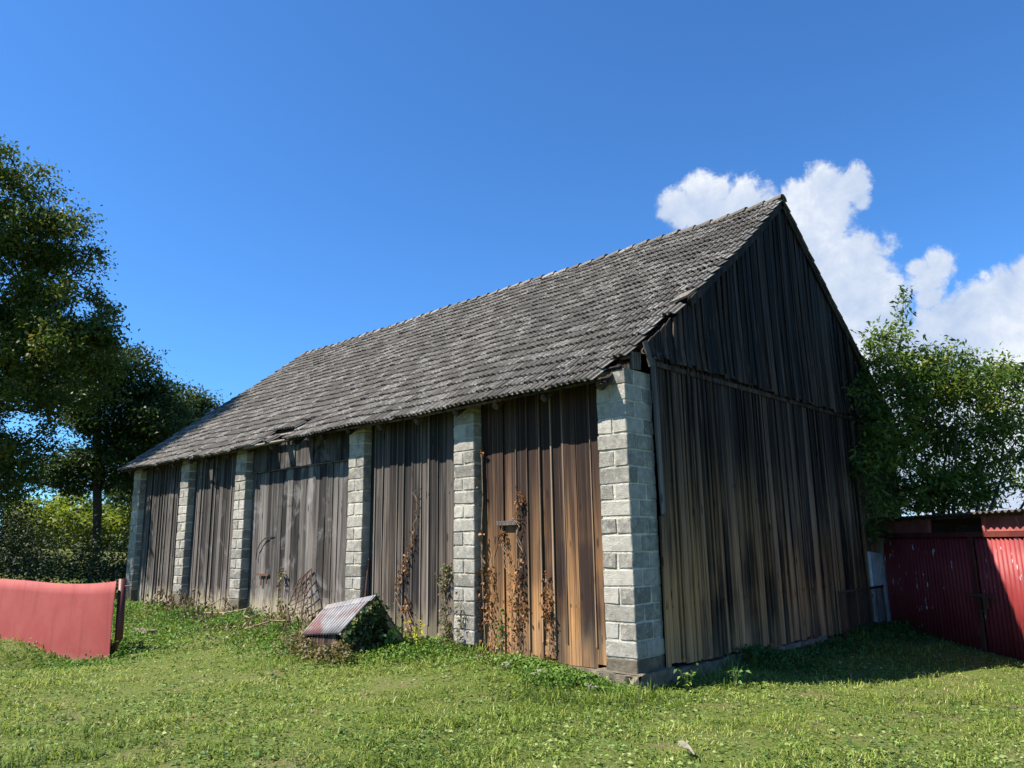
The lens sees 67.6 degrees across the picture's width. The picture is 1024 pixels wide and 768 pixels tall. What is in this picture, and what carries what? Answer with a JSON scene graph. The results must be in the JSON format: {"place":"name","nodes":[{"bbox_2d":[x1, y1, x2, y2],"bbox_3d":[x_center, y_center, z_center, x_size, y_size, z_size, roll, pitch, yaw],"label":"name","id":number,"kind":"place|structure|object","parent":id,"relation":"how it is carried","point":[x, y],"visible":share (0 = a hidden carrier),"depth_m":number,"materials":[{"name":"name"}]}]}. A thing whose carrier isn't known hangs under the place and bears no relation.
{"place":"outdoors","nodes":[
{"label":"outdoors","id":0,"kind":"place"},
{"bbox_2d":[0,543,1023,767],"bbox_3d":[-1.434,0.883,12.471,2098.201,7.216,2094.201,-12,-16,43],"label":"ground","id":1,"kind":"structure","parent":0,"point":[755,742],"depth_m":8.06,"materials":[{"name":"green plant"}]},
{"bbox_2d":[0,637,74,672],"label":"verge weeds","id":2,"kind":"object","parent":1,"relation":"on","point":[29,665],"visible":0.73,"depth_m":12.17,"materials":[{"name":"green plant"}]},
{"bbox_2d":[0,488,131,594],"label":"undergrowth","id":3,"kind":"object","parent":1,"relation":"on","point":[15,546],"visible":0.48,"depth_m":27.25,"materials":[{"name":"green plant"}]},
{"bbox_2d":[0,488,131,550],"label":"tall weeds","id":4,"kind":"object","parent":1,"relation":"on","point":[52,511],"visible":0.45,"depth_m":35.04,"materials":[{"name":"green plant"}]},
{"bbox_2d":[0,579,132,661],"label":"sheet gate","id":5,"kind":"structure","parent":1,"relation":"on","point":[72,621],"depth_m":13.00,"materials":[{"name":"red metal"}]},
{"bbox_2d":[0,134,140,511],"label":"walnut tree","id":6,"kind":"object","parent":1,"relation":"on","point":[58,347],"visible":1,"depth_m":22.41,"materials":[{"name":"green plant"}]},
{"bbox_2d":[19,339,207,566],"bbox_3d":[-15.776,2.627,30.117,7.210,8.989,5.588,2,-12,-12],"label":"plum tree","id":7,"kind":"object","parent":1,"relation":"on","point":[132,433],"visible":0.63,"depth_m":29.39,"materials":[{"name":"green plant"}]},
{"bbox_2d":[113,635,134,660],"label":"weed plant","id":8,"kind":"object","parent":1,"relation":"on","point":[120,649],"visible":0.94,"depth_m":11.75,"materials":[{"name":"green plant"}]},
{"bbox_2d":[0,606,284,670],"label":"gate weeds","id":9,"kind":"object","parent":1,"relation":"on","point":[82,663],"visible":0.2,"depth_m":12.67,"materials":[{"name":"green plant"}]},
{"bbox_2d":[133,628,156,633],"bbox_3d":[-6.663,4.472,13.861,0.690,0.059,0.181,-12,-16,43],"label":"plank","id":10,"kind":"object","parent":1,"relation":"on","point":[152,631],"visible":0.62,"depth_m":13.68,"materials":[{"name":"grey wood"}]},
{"bbox_2d":[92,375,231,514],"bbox_3d":[-15.799,3.645,34.974,6.916,8.032,5.988,-12,-16,43],"label":"round tree","id":11,"kind":"object","parent":1,"relation":"on","point":[204,404],"visible":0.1,"depth_m":34.25,"materials":[{"name":"green plant"}]},
{"bbox_2d":[135,609,304,652],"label":"dry litter","id":12,"kind":"object","parent":1,"relation":"on","point":[223,625],"visible":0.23,"depth_m":13.64,"materials":[{"name":"plant"}]},
{"bbox_2d":[204,607,253,613],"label":"fallen branch","id":13,"kind":"object","parent":1,"relation":"on","point":[225,612],"visible":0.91,"depth_m":15.00,"materials":[{"name":"wood"}]},
{"bbox_2d":[125,584,335,638],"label":"withered leaves","id":14,"kind":"object","parent":1,"relation":"on","point":[223,609],"visible":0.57,"depth_m":15.23,"materials":[{"name":"brown plant"}]},
{"bbox_2d":[244,620,292,629],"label":"fallen branch","id":15,"kind":"object","parent":1,"relation":"on","point":[266,622],"visible":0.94,"depth_m":13.15,"materials":[{"name":"wood"}]},
{"bbox_2d":[284,568,311,621],"bbox_3d":[-3.915,3.966,14.318,1.062,0.996,0.242,-12,-16,43],"label":"wire rack","id":16,"kind":"object","parent":1,"relation":"on","point":[305,581],"visible":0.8,"depth_m":14.39,"materials":[{"name":"metal"}]},
{"bbox_2d":[0,594,599,699],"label":"weeds","id":17,"kind":"object","parent":1,"relation":"on","point":[405,644],"visible":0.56,"depth_m":11.41,"materials":[{"name":"green plant"}]},
{"bbox_2d":[260,632,361,663],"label":"dry leaves","id":18,"kind":"object","parent":1,"relation":"on","point":[304,644],"visible":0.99,"depth_m":10.68,"materials":[{"name":"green plant"}]},
{"bbox_2d":[301,595,404,655],"bbox_3d":[-2.386,3.706,11.538,1.412,1.083,1.175,-12,-16,43],"label":"hutch","id":19,"kind":"object","parent":1,"relation":"on","point":[329,623],"visible":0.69,"depth_m":11.29,"materials":[{"name":"metal"}]},
{"bbox_2d":[340,594,393,659],"bbox_3d":[-2.102,3.532,10.962,0.852,1.006,0.413,7,-14,-35],"label":"ivy","id":20,"kind":"object","parent":19,"relation":"attached to","point":[356,629],"visible":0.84,"depth_m":10.90,"materials":[{"name":"green plant"}]},
{"bbox_2d":[364,558,369,596],"bbox_3d":[-2.509,3.615,13.100,0.130,1.223,0.042,7,-14,-32],"label":"iron bar","id":21,"kind":"object","parent":1,"relation":"on","point":[367,574],"visible":0.65,"depth_m":13.15,"materials":[{"name":"brown metal"}]},
{"bbox_2d":[378,624,403,652],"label":"weed plant","id":22,"kind":"object","parent":1,"relation":"on","point":[391,634],"visible":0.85,"depth_m":10.96,"materials":[{"name":"green plant"}]},
{"bbox_2d":[396,617,425,647],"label":"weed plant","id":23,"kind":"object","parent":1,"relation":"on","point":[415,629],"visible":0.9,"depth_m":11.04,"materials":[{"name":"yellow plant"}]},
{"bbox_2d":[117,194,901,690],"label":"barn","id":24,"kind":"structure","parent":1,"relation":"on","point":[645,424],"depth_m":12.55,"materials":[{"name":"wood"}]},
{"bbox_2d":[276,568,285,616],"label":"creeper","id":25,"kind":"object","parent":24,"relation":"attached to","point":[280,584],"visible":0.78,"depth_m":15.03,"materials":[{"name":"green plant"}]},
{"bbox_2d":[247,461,348,620],"bbox_3d":[-4.191,3.149,14.984,3.800,3.060,0.087,-12,-16,43],"label":"barn door","id":26,"kind":"structure","parent":24,"relation":"in","point":[299,518],"depth_m":15.00,"materials":[{"name":"grey wood"}]},
{"bbox_2d":[389,486,420,634],"bbox_3d":[-1.754,2.998,12.496,0.719,2.609,0.151,-12,-16,43],"label":"creeper","id":27,"kind":"object","parent":24,"relation":"attached to","point":[405,559],"visible":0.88,"depth_m":12.51,"materials":[{"name":"brown plant"}]},
{"bbox_2d":[401,595,413,635],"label":"creeper","id":28,"kind":"object","parent":24,"relation":"attached to","point":[406,607],"visible":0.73,"depth_m":12.31,"materials":[{"name":"brown plant"}]},
{"bbox_2d":[434,563,453,641],"bbox_3d":[-1.027,3.434,11.705,0.438,1.356,0.162,-12,-16,43],"label":"creeper","id":29,"kind":"object","parent":24,"relation":"attached to","point":[444,626],"visible":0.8,"depth_m":11.74,"materials":[{"name":"green plant"}]},
{"bbox_2d":[450,592,464,641],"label":"creeper","id":30,"kind":"object","parent":24,"relation":"attached to","point":[458,620],"visible":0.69,"depth_m":11.25,"materials":[{"name":"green plant"}]},
{"bbox_2d":[475,475,489,650],"bbox_3d":[-0.499,2.686,11.325,0.461,2.756,0.175,-12,-16,43],"label":"creeper","id":31,"kind":"object","parent":24,"relation":"attached to","point":[480,583],"visible":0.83,"depth_m":11.21,"materials":[{"name":"brown plant"}]},
{"bbox_2d":[478,446,486,651],"bbox_3d":[-0.442,2.430,11.337,0.153,3.047,0.117,-2,-12,4],"label":"creeper","id":32,"kind":"object","parent":24,"relation":"attached to","point":[481,456],"visible":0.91,"depth_m":11.30,"materials":[{"name":"plant"}]},
{"bbox_2d":[482,534,498,652],"bbox_3d":[-0.307,3.099,11.074,0.318,1.826,0.132,-7,-13,28],"label":"creeper","id":33,"kind":"object","parent":24,"relation":"attached to","point":[488,603],"visible":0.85,"depth_m":11.09,"materials":[{"name":"brown plant"}]},
{"bbox_2d":[492,608,504,654],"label":"creeper","id":34,"kind":"object","parent":24,"relation":"attached to","point":[501,637],"visible":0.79,"depth_m":10.85,"materials":[{"name":"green plant"}]},
{"bbox_2d":[499,524,517,652],"bbox_3d":[-0.053,2.964,10.837,0.352,1.956,0.147,-12,-16,43],"label":"creeper","id":35,"kind":"object","parent":24,"relation":"attached to","point":[514,621],"visible":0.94,"depth_m":10.76,"materials":[{"name":"brown plant"}]},
{"bbox_2d":[510,491,526,655],"bbox_3d":[0.085,2.729,10.753,0.286,2.423,0.161,-12,-16,43],"label":"creeper","id":36,"kind":"object","parent":24,"relation":"attached to","point":[517,579],"visible":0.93,"depth_m":10.74,"materials":[{"name":"brown plant"}]},
{"bbox_2d":[540,573,555,662],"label":"creeper","id":37,"kind":"object","parent":24,"relation":"attached to","point":[548,617],"visible":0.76,"depth_m":10.28,"materials":[{"name":"brown plant"}]},
{"bbox_2d":[434,639,620,693],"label":"dry tufts","id":38,"kind":"object","parent":1,"relation":"on","point":[448,645],"visible":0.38,"depth_m":10.50,"materials":[{"name":"green plant"}]},
{"bbox_2d":[415,636,641,697],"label":"foot weeds","id":39,"kind":"object","parent":1,"relation":"on","point":[600,680],"visible":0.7,"depth_m":9.43,"materials":[{"name":"green plant"}]},
{"bbox_2d":[587,684,600,690],"bbox_3d":[0.970,3.583,9.023,0.201,0.090,0.130,-12,-16,43],"label":"stone","id":40,"kind":"object","parent":1,"relation":"on","point":[595,686],"visible":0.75,"depth_m":8.97,"materials":[{"name":"grey stone"}]},
{"bbox_2d":[674,740,694,754],"bbox_3d":[1.402,2.956,6.237,0.046,0.065,0.295,4,-12,-21],"label":"bark scrap","id":41,"kind":"object","parent":1,"relation":"on","point":[684,744],"visible":1,"depth_m":6.21,"materials":[{"name":"beige wood"}]},
{"bbox_2d":[674,663,697,691],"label":"weed plant","id":42,"kind":"object","parent":1,"relation":"on","point":[687,688],"visible":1,"depth_m":9.01,"materials":[{"name":"green plant"}]},
{"bbox_2d":[728,663,750,686],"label":"weed plant","id":43,"kind":"object","parent":1,"relation":"on","point":[733,668],"visible":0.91,"depth_m":9.26,"materials":[{"name":"green plant"}]},
{"bbox_2d":[734,619,943,677],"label":"shade weeds","id":44,"kind":"object","parent":1,"relation":"on","point":[787,658],"visible":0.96,"depth_m":11.83,"materials":[{"name":"green plant"}]},
{"bbox_2d":[838,585,886,640],"bbox_3d":[6.454,4.263,13.963,0.057,1.041,2.188,-12,-16,43],"label":"frame","id":45,"kind":"object","parent":1,"relation":"on","point":[858,590],"visible":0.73,"depth_m":13.87,"materials":[{"name":"metal"}]},
{"bbox_2d":[841,285,1023,588],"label":"elder bush","id":46,"kind":"object","parent":1,"relation":"on","point":[940,490],"visible":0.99,"depth_m":15.18,"materials":[{"name":"green plant"}]},
{"bbox_2d":[872,509,1023,661],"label":"shed","id":47,"kind":"structure","parent":1,"relation":"on","point":[936,571],"depth_m":12.80,"materials":[{"name":"red paint"}]},
{"bbox_2d":[0,0,1023,524],"label":"sky","id":48,"kind":"structure","parent":0,"point":[275,182],"materials":[{"name":"blue"}]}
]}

